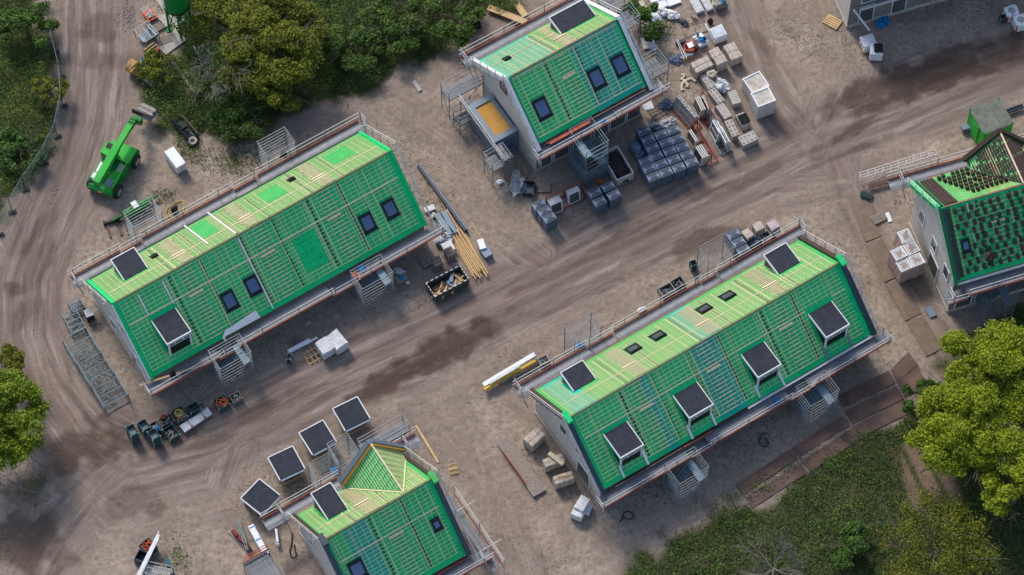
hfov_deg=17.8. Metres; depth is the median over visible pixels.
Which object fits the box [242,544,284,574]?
scaffold
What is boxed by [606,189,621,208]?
hooded pallet
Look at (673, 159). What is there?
hooded pallet
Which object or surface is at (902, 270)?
wrapped pack
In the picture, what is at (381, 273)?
stair tower
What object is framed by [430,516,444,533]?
roof window
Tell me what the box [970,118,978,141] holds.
door
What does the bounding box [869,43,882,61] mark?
wrapped pack
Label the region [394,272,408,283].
work table
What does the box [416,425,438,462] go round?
plank
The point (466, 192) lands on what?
pebbles
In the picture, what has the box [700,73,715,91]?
concrete block
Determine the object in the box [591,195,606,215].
hooded pallet
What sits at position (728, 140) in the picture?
window
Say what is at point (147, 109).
grey steel box
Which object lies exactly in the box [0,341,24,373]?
leafy tree
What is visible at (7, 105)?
undergrowth
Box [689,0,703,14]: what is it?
profile bundle
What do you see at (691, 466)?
stair tower
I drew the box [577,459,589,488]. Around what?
window
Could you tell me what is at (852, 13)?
detached house
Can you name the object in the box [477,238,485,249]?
insulation board
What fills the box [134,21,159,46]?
frame crate
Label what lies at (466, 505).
guard rail
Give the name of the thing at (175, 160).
white container
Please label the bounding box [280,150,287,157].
plastic bag
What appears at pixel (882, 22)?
blue tarp
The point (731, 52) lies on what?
wrapped pack
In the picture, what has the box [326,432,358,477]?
stair tower
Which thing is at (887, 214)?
plank
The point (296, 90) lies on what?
undergrowth
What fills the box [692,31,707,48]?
tool pallet
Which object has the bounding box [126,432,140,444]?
steel crate
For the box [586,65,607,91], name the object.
roof window
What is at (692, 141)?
window
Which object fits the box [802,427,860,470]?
road plate
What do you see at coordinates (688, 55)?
steel channel
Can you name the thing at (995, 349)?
leafy tree
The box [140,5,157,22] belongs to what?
orange tray
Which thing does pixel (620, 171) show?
waste skip
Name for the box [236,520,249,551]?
long bundle
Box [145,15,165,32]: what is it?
tube bundle
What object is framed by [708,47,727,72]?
wrapped pack
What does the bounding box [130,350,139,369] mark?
window
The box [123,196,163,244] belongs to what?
stair tower
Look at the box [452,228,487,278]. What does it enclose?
timber bundle
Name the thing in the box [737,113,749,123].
pipe rolls
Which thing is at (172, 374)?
plastic bag
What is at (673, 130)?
hooded pallet
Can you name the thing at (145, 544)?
steel crate
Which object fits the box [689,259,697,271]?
steel crate
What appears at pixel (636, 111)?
window
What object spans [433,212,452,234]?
panel stack
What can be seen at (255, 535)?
long bundle
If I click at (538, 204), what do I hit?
hooded pallet
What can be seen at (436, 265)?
block pallet
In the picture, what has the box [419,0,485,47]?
leafy bush
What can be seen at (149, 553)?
steel tube
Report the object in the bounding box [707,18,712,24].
netting ball
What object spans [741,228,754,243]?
wrapped pack
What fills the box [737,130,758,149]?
concrete block
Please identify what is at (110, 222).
pallet forks
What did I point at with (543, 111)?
roof window
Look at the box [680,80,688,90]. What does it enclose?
hose
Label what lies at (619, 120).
window
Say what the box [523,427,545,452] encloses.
wrapped pack
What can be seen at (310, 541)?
window
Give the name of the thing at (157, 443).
steel crate
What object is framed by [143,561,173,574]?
steel cage
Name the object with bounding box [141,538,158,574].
steel tube
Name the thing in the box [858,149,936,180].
lattice girder
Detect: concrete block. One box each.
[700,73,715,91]
[707,87,724,105]
[715,103,731,122]
[724,119,739,140]
[727,89,740,108]
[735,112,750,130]
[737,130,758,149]
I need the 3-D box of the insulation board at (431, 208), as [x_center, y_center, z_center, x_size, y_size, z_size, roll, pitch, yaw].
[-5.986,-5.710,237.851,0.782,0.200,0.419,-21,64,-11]
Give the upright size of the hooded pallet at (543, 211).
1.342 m
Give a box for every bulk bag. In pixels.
[1002,3,1020,22]
[1011,13,1023,31]
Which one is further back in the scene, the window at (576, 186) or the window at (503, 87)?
the window at (576, 186)
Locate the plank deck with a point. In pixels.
(519, 462)
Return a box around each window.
[109,316,117,333]
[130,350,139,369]
[149,252,158,258]
[219,289,240,313]
[243,273,263,297]
[286,176,295,181]
[308,536,313,548]
[346,557,369,574]
[357,211,378,235]
[380,197,400,221]
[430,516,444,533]
[500,81,506,95]
[502,55,511,60]
[531,95,553,121]
[540,155,551,166]
[550,199,562,213]
[553,145,570,159]
[559,421,566,437]
[566,186,577,201]
[568,189,580,204]
[573,133,591,149]
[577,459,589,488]
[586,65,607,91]
[593,124,608,137]
[609,113,625,128]
[610,52,631,78]
[623,342,641,354]
[626,106,640,119]
[647,329,666,341]
[673,96,695,126]
[678,94,696,127]
[686,130,696,148]
[690,129,697,146]
[692,97,701,118]
[693,147,702,165]
[694,302,712,314]
[696,97,703,117]
[697,146,704,165]
[698,96,705,116]
[699,145,706,164]
[700,144,708,163]
[701,95,708,116]
[706,105,716,125]
[709,120,719,142]
[717,289,736,301]
[718,128,727,151]
[721,127,731,149]
[858,3,875,22]
[861,0,873,3]
[890,0,906,13]
[918,207,925,226]
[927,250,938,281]
[930,235,937,254]
[942,262,949,281]
[954,291,972,308]
[960,238,971,253]
[973,290,997,302]
[1006,280,1023,291]
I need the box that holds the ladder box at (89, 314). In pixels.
[84,308,94,321]
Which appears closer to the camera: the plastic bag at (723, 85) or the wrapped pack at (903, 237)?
the wrapped pack at (903, 237)
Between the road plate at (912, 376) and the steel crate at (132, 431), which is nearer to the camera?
the steel crate at (132, 431)
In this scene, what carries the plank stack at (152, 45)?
on the ground at (106, 498)
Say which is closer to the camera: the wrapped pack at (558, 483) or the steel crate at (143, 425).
the wrapped pack at (558, 483)
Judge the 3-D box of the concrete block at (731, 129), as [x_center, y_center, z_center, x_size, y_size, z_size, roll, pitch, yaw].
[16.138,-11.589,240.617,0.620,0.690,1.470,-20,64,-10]
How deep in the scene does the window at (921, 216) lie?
233.31 m
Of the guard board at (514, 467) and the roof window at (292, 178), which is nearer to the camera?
the guard board at (514, 467)
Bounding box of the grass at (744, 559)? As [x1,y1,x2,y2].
[623,303,1023,574]
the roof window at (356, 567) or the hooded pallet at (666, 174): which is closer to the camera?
the roof window at (356, 567)
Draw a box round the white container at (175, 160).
[164,147,186,173]
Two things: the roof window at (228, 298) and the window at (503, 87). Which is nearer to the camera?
the roof window at (228, 298)
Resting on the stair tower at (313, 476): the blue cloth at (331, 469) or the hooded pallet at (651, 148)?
the blue cloth at (331, 469)
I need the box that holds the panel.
[925,306,936,317]
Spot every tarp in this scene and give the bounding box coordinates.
[667,53,681,65]
[876,15,891,27]
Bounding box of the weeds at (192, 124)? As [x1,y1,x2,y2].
[178,111,202,144]
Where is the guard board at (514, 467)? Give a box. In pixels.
[503,451,525,484]
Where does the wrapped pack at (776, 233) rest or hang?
on the ground at (106, 498)
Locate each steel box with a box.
[137,103,156,121]
[960,123,969,131]
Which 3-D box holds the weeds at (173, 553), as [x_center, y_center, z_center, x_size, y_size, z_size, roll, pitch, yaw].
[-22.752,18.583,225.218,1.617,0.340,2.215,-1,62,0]
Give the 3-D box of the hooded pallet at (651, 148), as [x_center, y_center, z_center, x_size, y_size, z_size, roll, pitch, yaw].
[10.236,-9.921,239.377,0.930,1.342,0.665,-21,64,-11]
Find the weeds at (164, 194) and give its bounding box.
[149,188,178,204]
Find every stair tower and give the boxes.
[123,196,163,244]
[208,333,255,391]
[257,126,296,171]
[307,451,340,488]
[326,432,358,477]
[350,254,395,312]
[563,312,601,356]
[567,117,608,188]
[661,446,708,507]
[695,232,734,281]
[790,369,839,431]
[972,271,1018,327]
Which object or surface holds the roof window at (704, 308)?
in the terraced house at (784, 316)
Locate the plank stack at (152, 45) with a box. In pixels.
[143,42,157,52]
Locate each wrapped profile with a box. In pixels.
[482,352,535,386]
[489,364,519,383]
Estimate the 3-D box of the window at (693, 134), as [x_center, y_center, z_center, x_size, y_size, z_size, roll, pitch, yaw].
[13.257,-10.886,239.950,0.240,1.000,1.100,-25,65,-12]
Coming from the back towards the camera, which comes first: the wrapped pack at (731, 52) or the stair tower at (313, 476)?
the wrapped pack at (731, 52)
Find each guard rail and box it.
[453,484,504,574]
[459,95,502,157]
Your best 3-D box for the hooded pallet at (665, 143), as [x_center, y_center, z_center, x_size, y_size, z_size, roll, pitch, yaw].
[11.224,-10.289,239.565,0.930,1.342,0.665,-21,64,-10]
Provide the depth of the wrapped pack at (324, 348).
231.81 m
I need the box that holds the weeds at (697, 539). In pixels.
[654,427,850,556]
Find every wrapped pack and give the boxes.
[315,337,335,360]
[326,329,348,355]
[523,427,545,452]
[542,453,564,472]
[552,471,574,489]
[570,508,584,522]
[574,495,589,512]
[584,504,592,516]
[690,56,713,79]
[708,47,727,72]
[709,24,726,45]
[722,42,742,66]
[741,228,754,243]
[751,221,764,235]
[766,220,779,235]
[773,229,783,239]
[859,33,876,53]
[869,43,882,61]
[887,246,907,271]
[893,257,912,283]
[894,228,914,247]
[902,240,920,256]
[907,252,925,279]
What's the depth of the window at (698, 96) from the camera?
240.77 m
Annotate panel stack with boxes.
[180,407,211,432]
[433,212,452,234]
[441,210,457,234]
[479,245,492,259]
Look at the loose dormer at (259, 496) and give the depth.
226.08 m
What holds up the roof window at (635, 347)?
in the terraced house at (784, 316)
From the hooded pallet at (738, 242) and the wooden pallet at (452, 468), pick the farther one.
the hooded pallet at (738, 242)
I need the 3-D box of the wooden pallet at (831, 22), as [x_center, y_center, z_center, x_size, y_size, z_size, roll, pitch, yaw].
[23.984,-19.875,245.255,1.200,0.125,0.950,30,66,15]
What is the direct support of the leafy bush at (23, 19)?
on the ground at (106, 498)
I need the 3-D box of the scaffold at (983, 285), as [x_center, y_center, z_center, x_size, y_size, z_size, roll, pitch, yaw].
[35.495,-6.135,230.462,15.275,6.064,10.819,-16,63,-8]
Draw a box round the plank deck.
[497,436,545,496]
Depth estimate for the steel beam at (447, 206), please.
238.08 m
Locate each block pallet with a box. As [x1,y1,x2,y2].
[430,255,444,272]
[442,246,456,263]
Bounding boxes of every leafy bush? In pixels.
[0,0,60,48]
[0,117,46,174]
[27,66,70,107]
[135,45,176,84]
[206,90,273,144]
[321,6,383,72]
[356,0,430,55]
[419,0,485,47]
[617,0,667,42]
[818,512,877,569]
[901,377,941,417]
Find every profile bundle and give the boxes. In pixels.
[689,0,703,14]
[700,0,713,12]
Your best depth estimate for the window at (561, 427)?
225.55 m
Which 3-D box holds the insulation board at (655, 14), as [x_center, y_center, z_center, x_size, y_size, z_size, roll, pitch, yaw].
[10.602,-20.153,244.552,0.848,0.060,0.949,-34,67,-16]
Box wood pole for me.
[172,62,194,93]
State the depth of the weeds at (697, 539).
226.64 m
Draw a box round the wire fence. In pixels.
[0,0,67,235]
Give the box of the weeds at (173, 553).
[170,544,191,571]
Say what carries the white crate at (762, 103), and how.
on the ground at (106, 498)
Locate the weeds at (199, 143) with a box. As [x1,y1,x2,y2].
[170,125,261,175]
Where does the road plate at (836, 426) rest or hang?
on the ground at (106, 498)
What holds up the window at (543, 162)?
in the detached house at (563, 71)
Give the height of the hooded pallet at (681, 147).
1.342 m
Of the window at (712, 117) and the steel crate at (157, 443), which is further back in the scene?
the window at (712, 117)
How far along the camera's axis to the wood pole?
242.99 m
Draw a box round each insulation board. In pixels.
[423,204,435,212]
[441,240,455,251]
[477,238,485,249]
[641,38,655,48]
[651,12,661,21]
[653,0,667,7]
[665,0,680,6]
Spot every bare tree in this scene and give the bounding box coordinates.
[182,26,277,107]
[733,523,808,574]
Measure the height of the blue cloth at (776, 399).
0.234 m
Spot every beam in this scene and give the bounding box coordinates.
[417,164,467,232]
[483,360,535,390]
[547,451,564,465]
[639,0,646,6]
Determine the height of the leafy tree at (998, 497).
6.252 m
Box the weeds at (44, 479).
[19,472,47,498]
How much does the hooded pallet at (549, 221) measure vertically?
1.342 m
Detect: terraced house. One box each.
[86,131,427,383]
[529,235,876,505]
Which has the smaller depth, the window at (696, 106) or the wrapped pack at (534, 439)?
the wrapped pack at (534, 439)
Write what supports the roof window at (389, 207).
in the terraced house at (331, 215)
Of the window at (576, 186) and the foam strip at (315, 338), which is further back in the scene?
the window at (576, 186)
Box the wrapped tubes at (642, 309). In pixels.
[637,306,646,312]
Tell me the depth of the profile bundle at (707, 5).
245.68 m
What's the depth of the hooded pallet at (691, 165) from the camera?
238.30 m
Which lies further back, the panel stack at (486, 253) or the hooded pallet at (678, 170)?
the hooded pallet at (678, 170)
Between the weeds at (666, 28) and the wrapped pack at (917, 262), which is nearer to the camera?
the wrapped pack at (917, 262)
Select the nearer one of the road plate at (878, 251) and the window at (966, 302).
the window at (966, 302)
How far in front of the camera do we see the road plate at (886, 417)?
229.99 m
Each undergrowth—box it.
[0,0,60,215]
[136,0,521,141]
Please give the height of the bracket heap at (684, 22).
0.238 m
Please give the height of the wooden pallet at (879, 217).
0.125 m
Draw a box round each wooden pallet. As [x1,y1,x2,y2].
[155,34,172,45]
[417,249,434,267]
[448,463,458,473]
[537,182,550,192]
[822,14,841,29]
[869,211,887,224]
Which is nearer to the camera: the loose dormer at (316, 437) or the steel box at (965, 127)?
the loose dormer at (316, 437)
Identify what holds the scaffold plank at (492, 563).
on the scaffold at (464, 567)
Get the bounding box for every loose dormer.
[240,478,280,520]
[267,446,304,485]
[298,420,336,460]
[332,396,370,436]
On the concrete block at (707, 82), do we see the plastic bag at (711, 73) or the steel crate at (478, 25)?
the plastic bag at (711, 73)
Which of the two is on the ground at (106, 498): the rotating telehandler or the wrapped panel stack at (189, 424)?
the rotating telehandler
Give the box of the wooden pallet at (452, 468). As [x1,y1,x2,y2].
[448,463,458,473]
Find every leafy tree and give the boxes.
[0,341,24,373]
[0,368,52,474]
[188,0,244,34]
[206,0,330,94]
[254,56,311,112]
[903,357,1023,493]
[937,312,1023,425]
[978,453,1023,529]
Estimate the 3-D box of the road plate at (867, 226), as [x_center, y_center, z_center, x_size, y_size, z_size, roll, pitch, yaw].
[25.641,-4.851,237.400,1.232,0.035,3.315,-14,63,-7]
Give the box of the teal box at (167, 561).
[165,558,170,567]
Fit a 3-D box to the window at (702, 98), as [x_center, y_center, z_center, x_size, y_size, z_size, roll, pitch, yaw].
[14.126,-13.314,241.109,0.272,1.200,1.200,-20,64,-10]
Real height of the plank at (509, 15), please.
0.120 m
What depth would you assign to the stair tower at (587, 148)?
237.57 m
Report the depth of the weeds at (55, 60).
245.47 m
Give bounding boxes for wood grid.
[301,347,321,366]
[648,102,667,120]
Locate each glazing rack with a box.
[546,180,586,213]
[671,94,701,130]
[686,122,717,165]
[692,90,711,120]
[701,103,716,129]
[708,119,732,154]
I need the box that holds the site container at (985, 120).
[967,98,1013,144]
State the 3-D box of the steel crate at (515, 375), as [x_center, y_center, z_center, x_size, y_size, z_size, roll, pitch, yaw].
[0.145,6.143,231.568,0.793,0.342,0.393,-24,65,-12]
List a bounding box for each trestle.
[185,403,205,420]
[287,335,302,346]
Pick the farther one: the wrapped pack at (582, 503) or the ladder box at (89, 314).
the ladder box at (89, 314)
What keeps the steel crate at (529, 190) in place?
on the ground at (106, 498)
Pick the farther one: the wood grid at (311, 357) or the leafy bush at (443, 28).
the leafy bush at (443, 28)
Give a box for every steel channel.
[675,38,685,45]
[680,52,693,59]
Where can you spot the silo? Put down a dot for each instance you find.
(178, 9)
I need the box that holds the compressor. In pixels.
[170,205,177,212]
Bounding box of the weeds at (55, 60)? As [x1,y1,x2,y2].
[45,2,140,206]
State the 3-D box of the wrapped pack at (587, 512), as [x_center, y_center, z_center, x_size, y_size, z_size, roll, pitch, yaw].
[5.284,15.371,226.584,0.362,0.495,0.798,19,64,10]
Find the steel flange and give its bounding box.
[419,164,466,229]
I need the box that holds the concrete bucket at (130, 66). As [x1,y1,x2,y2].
[125,59,155,85]
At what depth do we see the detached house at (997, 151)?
229.52 m
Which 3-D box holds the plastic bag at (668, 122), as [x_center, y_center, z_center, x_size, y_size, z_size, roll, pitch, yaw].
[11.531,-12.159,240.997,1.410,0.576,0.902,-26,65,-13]
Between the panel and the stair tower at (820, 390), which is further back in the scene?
the panel
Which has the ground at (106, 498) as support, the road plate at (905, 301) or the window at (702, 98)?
the road plate at (905, 301)
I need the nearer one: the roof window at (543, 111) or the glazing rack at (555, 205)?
the roof window at (543, 111)
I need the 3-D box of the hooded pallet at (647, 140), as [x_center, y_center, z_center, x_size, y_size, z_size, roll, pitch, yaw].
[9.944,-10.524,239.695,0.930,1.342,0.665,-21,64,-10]
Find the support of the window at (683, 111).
in the glazing rack at (684, 111)
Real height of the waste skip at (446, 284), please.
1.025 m
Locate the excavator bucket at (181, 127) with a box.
[172,114,197,139]
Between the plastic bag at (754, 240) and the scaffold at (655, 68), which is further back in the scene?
the scaffold at (655, 68)
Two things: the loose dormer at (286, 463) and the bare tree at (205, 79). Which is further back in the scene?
the bare tree at (205, 79)
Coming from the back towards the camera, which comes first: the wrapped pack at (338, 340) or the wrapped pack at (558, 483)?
the wrapped pack at (338, 340)
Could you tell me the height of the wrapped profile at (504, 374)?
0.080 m
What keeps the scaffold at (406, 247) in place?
attached to the terraced house at (331, 215)
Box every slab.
[156,0,184,26]
[156,30,185,54]
[158,14,171,27]
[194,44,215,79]
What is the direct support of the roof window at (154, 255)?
in the terraced house at (331, 215)
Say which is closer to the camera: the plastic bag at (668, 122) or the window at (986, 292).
the window at (986, 292)
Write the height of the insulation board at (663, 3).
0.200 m
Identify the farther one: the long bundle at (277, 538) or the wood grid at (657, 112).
the wood grid at (657, 112)
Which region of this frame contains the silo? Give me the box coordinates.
[162,0,192,38]
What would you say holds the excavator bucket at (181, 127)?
on the ground at (106, 498)
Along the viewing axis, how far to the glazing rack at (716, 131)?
239.74 m
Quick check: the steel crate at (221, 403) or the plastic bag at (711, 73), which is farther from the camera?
the plastic bag at (711, 73)
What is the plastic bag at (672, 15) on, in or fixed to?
on the ground at (106, 498)
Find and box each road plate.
[735,449,797,493]
[746,463,806,507]
[792,416,849,456]
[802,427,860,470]
[838,371,895,406]
[845,386,903,423]
[851,199,879,241]
[853,398,911,435]
[866,239,894,281]
[886,281,921,320]
[891,352,917,381]
[898,365,922,396]
[907,316,940,356]
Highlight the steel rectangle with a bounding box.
[681,20,707,36]
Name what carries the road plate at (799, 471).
on the ground at (106, 498)
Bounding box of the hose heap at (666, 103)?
[657,97,673,109]
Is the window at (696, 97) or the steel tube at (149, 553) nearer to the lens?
the steel tube at (149, 553)
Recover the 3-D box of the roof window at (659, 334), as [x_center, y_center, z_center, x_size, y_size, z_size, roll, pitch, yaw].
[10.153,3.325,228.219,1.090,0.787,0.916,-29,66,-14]
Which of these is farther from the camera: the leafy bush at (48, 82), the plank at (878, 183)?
the leafy bush at (48, 82)
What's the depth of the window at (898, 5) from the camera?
244.74 m
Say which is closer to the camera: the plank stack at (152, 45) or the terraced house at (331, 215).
the terraced house at (331, 215)
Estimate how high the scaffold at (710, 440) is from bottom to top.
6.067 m
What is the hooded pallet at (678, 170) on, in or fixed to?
on the ground at (106, 498)
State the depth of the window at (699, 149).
238.84 m
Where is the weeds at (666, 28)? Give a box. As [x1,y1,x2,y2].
[643,14,674,42]
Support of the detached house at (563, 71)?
on the ground at (106, 498)
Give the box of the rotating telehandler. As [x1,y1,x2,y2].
[86,101,154,198]
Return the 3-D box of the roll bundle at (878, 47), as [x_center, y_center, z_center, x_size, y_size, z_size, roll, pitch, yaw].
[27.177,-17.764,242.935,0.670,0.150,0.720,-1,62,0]
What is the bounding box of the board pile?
[145,565,170,574]
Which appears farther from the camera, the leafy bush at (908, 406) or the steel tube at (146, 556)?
the leafy bush at (908, 406)
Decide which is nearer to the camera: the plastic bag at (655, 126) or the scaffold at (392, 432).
the scaffold at (392, 432)
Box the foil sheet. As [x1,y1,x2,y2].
[642,100,653,110]
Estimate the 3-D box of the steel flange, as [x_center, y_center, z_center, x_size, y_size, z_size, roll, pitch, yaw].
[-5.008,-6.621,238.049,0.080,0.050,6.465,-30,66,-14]
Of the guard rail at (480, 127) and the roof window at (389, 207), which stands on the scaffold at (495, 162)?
the guard rail at (480, 127)
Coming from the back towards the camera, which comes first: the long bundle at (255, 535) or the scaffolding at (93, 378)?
the scaffolding at (93, 378)
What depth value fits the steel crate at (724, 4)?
245.60 m
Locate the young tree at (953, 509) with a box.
[873,475,1009,574]
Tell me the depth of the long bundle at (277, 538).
225.58 m
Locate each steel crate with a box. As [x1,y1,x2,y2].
[125,423,138,438]
[126,430,139,441]
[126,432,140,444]
[133,548,147,566]
[137,418,150,433]
[139,536,157,554]
[147,427,160,442]
[147,435,161,444]
[148,437,162,447]
[149,420,161,432]
[158,412,175,427]
[162,423,180,443]
[171,405,188,424]
[186,401,201,416]
[212,394,230,413]
[228,390,243,405]
[286,353,292,364]
[473,20,481,28]
[509,372,519,379]
[521,179,535,197]
[536,354,550,367]
[657,281,676,298]
[671,275,685,290]
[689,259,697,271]
[711,0,727,10]
[757,229,772,245]
[998,14,1006,23]
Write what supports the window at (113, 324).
in the terraced house at (331, 215)
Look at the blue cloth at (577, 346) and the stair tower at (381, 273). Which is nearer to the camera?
the blue cloth at (577, 346)
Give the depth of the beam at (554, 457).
227.36 m
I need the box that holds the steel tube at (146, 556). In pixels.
[136,531,158,574]
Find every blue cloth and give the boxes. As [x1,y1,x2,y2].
[330,467,338,474]
[357,265,365,270]
[576,342,584,348]
[774,397,780,404]
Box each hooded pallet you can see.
[531,198,545,218]
[536,205,551,225]
[542,212,557,232]
[587,187,602,205]
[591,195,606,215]
[600,180,615,198]
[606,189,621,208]
[636,125,650,141]
[637,155,652,174]
[640,134,655,149]
[641,163,656,182]
[644,142,659,155]
[645,171,660,190]
[649,150,663,162]
[653,129,668,143]
[653,158,668,170]
[658,137,672,151]
[658,166,673,185]
[662,145,676,158]
[665,124,680,136]
[666,154,680,167]
[670,133,684,146]
[671,162,685,181]
[675,141,689,154]
[679,149,693,163]
[684,157,698,176]
[725,228,741,248]
[730,236,745,256]
[735,244,750,261]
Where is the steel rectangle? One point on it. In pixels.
(694, 28)
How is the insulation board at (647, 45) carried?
on the ground at (106, 498)
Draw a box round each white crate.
[742,70,769,100]
[749,86,775,119]
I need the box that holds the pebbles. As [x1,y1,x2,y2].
[42,6,1003,572]
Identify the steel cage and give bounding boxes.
[61,307,85,338]
[67,294,85,319]
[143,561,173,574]
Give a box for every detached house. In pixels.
[292,438,471,574]
[468,0,653,171]
[834,0,945,30]
[908,128,1023,312]
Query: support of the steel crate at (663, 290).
on the ground at (106, 498)
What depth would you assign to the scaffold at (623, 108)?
237.20 m
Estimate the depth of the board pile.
224.25 m
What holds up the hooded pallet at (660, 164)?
on the ground at (106, 498)
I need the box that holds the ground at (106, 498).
[0,0,1023,574]
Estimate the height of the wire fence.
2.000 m
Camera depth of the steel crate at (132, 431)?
228.72 m
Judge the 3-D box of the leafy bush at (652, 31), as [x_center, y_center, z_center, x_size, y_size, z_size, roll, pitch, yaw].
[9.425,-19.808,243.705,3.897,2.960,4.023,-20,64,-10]
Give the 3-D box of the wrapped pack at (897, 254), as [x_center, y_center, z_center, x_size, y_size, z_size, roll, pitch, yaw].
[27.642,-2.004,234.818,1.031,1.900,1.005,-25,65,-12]
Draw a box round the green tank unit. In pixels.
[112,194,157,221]
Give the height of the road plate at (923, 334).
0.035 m
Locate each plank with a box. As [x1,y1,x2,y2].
[140,365,200,385]
[412,80,421,91]
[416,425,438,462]
[446,209,458,230]
[446,495,499,571]
[487,5,527,24]
[514,2,527,17]
[868,176,901,187]
[885,212,891,221]
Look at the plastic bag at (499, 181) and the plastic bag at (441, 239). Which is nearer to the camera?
the plastic bag at (441, 239)
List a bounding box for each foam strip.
[287,338,310,353]
[303,337,316,345]
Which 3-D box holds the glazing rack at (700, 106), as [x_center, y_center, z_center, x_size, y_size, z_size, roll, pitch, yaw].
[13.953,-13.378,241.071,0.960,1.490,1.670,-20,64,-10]
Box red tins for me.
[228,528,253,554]
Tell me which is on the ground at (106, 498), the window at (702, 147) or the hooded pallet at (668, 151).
the hooded pallet at (668, 151)
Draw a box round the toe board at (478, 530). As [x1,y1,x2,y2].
[453,493,503,567]
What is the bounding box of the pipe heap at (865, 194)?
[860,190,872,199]
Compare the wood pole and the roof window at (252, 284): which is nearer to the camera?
the roof window at (252, 284)
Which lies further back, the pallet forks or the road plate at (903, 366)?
the pallet forks
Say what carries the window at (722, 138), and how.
in the glazing rack at (716, 131)
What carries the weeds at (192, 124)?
on the ground at (106, 498)
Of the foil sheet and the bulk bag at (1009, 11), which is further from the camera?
the bulk bag at (1009, 11)
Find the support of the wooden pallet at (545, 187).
on the ground at (106, 498)
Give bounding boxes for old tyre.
[186,136,198,146]
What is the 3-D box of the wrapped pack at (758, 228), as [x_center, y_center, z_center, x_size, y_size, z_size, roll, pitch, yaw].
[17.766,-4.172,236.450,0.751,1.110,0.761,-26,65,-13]
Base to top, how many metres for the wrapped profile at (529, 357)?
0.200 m
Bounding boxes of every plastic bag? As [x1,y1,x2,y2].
[169,370,176,377]
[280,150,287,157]
[393,267,404,273]
[433,232,453,245]
[496,179,503,184]
[509,171,526,196]
[596,178,602,185]
[629,140,642,153]
[634,149,645,160]
[649,122,663,131]
[657,6,666,16]
[659,116,676,128]
[666,9,679,19]
[707,70,716,77]
[712,0,721,5]
[714,77,729,92]
[747,234,761,246]
[984,250,993,263]
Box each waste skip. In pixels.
[426,265,468,302]
[602,145,633,185]
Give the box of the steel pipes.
[1006,104,1023,113]
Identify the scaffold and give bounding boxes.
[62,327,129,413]
[67,110,445,398]
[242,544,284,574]
[259,426,493,574]
[357,414,409,449]
[440,65,512,184]
[459,0,669,163]
[512,216,894,511]
[598,0,640,46]
[641,47,668,84]
[886,133,1023,304]
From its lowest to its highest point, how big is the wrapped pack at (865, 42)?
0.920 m
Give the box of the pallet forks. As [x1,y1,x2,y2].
[103,218,121,237]
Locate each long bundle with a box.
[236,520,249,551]
[248,524,268,553]
[275,529,279,546]
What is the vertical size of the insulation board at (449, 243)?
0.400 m
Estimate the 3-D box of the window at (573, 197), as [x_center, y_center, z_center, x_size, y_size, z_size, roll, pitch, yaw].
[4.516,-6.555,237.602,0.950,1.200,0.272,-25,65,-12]
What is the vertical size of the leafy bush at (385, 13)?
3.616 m
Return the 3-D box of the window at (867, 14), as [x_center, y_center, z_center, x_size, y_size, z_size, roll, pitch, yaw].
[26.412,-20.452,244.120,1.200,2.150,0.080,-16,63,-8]
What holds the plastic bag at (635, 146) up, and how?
on the ground at (106, 498)
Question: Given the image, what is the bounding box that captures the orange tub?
[684,41,699,52]
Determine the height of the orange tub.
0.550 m
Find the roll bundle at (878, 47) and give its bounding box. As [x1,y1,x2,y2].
[874,43,882,52]
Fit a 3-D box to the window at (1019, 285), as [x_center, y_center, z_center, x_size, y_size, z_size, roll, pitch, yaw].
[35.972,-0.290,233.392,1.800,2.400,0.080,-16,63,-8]
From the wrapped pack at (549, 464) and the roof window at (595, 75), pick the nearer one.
the wrapped pack at (549, 464)
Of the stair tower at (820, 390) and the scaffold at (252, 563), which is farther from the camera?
the stair tower at (820, 390)
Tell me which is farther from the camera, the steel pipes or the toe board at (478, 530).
the steel pipes
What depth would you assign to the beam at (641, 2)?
245.57 m
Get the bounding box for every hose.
[289,532,296,557]
[619,511,633,521]
[680,73,695,81]
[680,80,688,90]
[759,433,768,446]
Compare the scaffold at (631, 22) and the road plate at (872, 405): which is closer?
the road plate at (872, 405)
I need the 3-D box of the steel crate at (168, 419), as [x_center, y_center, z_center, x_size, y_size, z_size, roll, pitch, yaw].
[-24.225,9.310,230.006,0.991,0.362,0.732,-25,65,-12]
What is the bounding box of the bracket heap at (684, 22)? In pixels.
[679,19,688,25]
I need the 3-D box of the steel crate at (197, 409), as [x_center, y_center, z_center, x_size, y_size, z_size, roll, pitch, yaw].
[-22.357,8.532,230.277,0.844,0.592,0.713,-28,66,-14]
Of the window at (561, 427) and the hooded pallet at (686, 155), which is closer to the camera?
the window at (561, 427)
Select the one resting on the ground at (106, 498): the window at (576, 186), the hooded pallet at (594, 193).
the hooded pallet at (594, 193)
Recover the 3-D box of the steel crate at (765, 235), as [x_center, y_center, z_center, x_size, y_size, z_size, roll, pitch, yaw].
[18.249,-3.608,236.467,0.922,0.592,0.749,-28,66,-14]
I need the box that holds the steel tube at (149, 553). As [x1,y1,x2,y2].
[138,534,159,574]
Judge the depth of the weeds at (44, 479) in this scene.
227.82 m

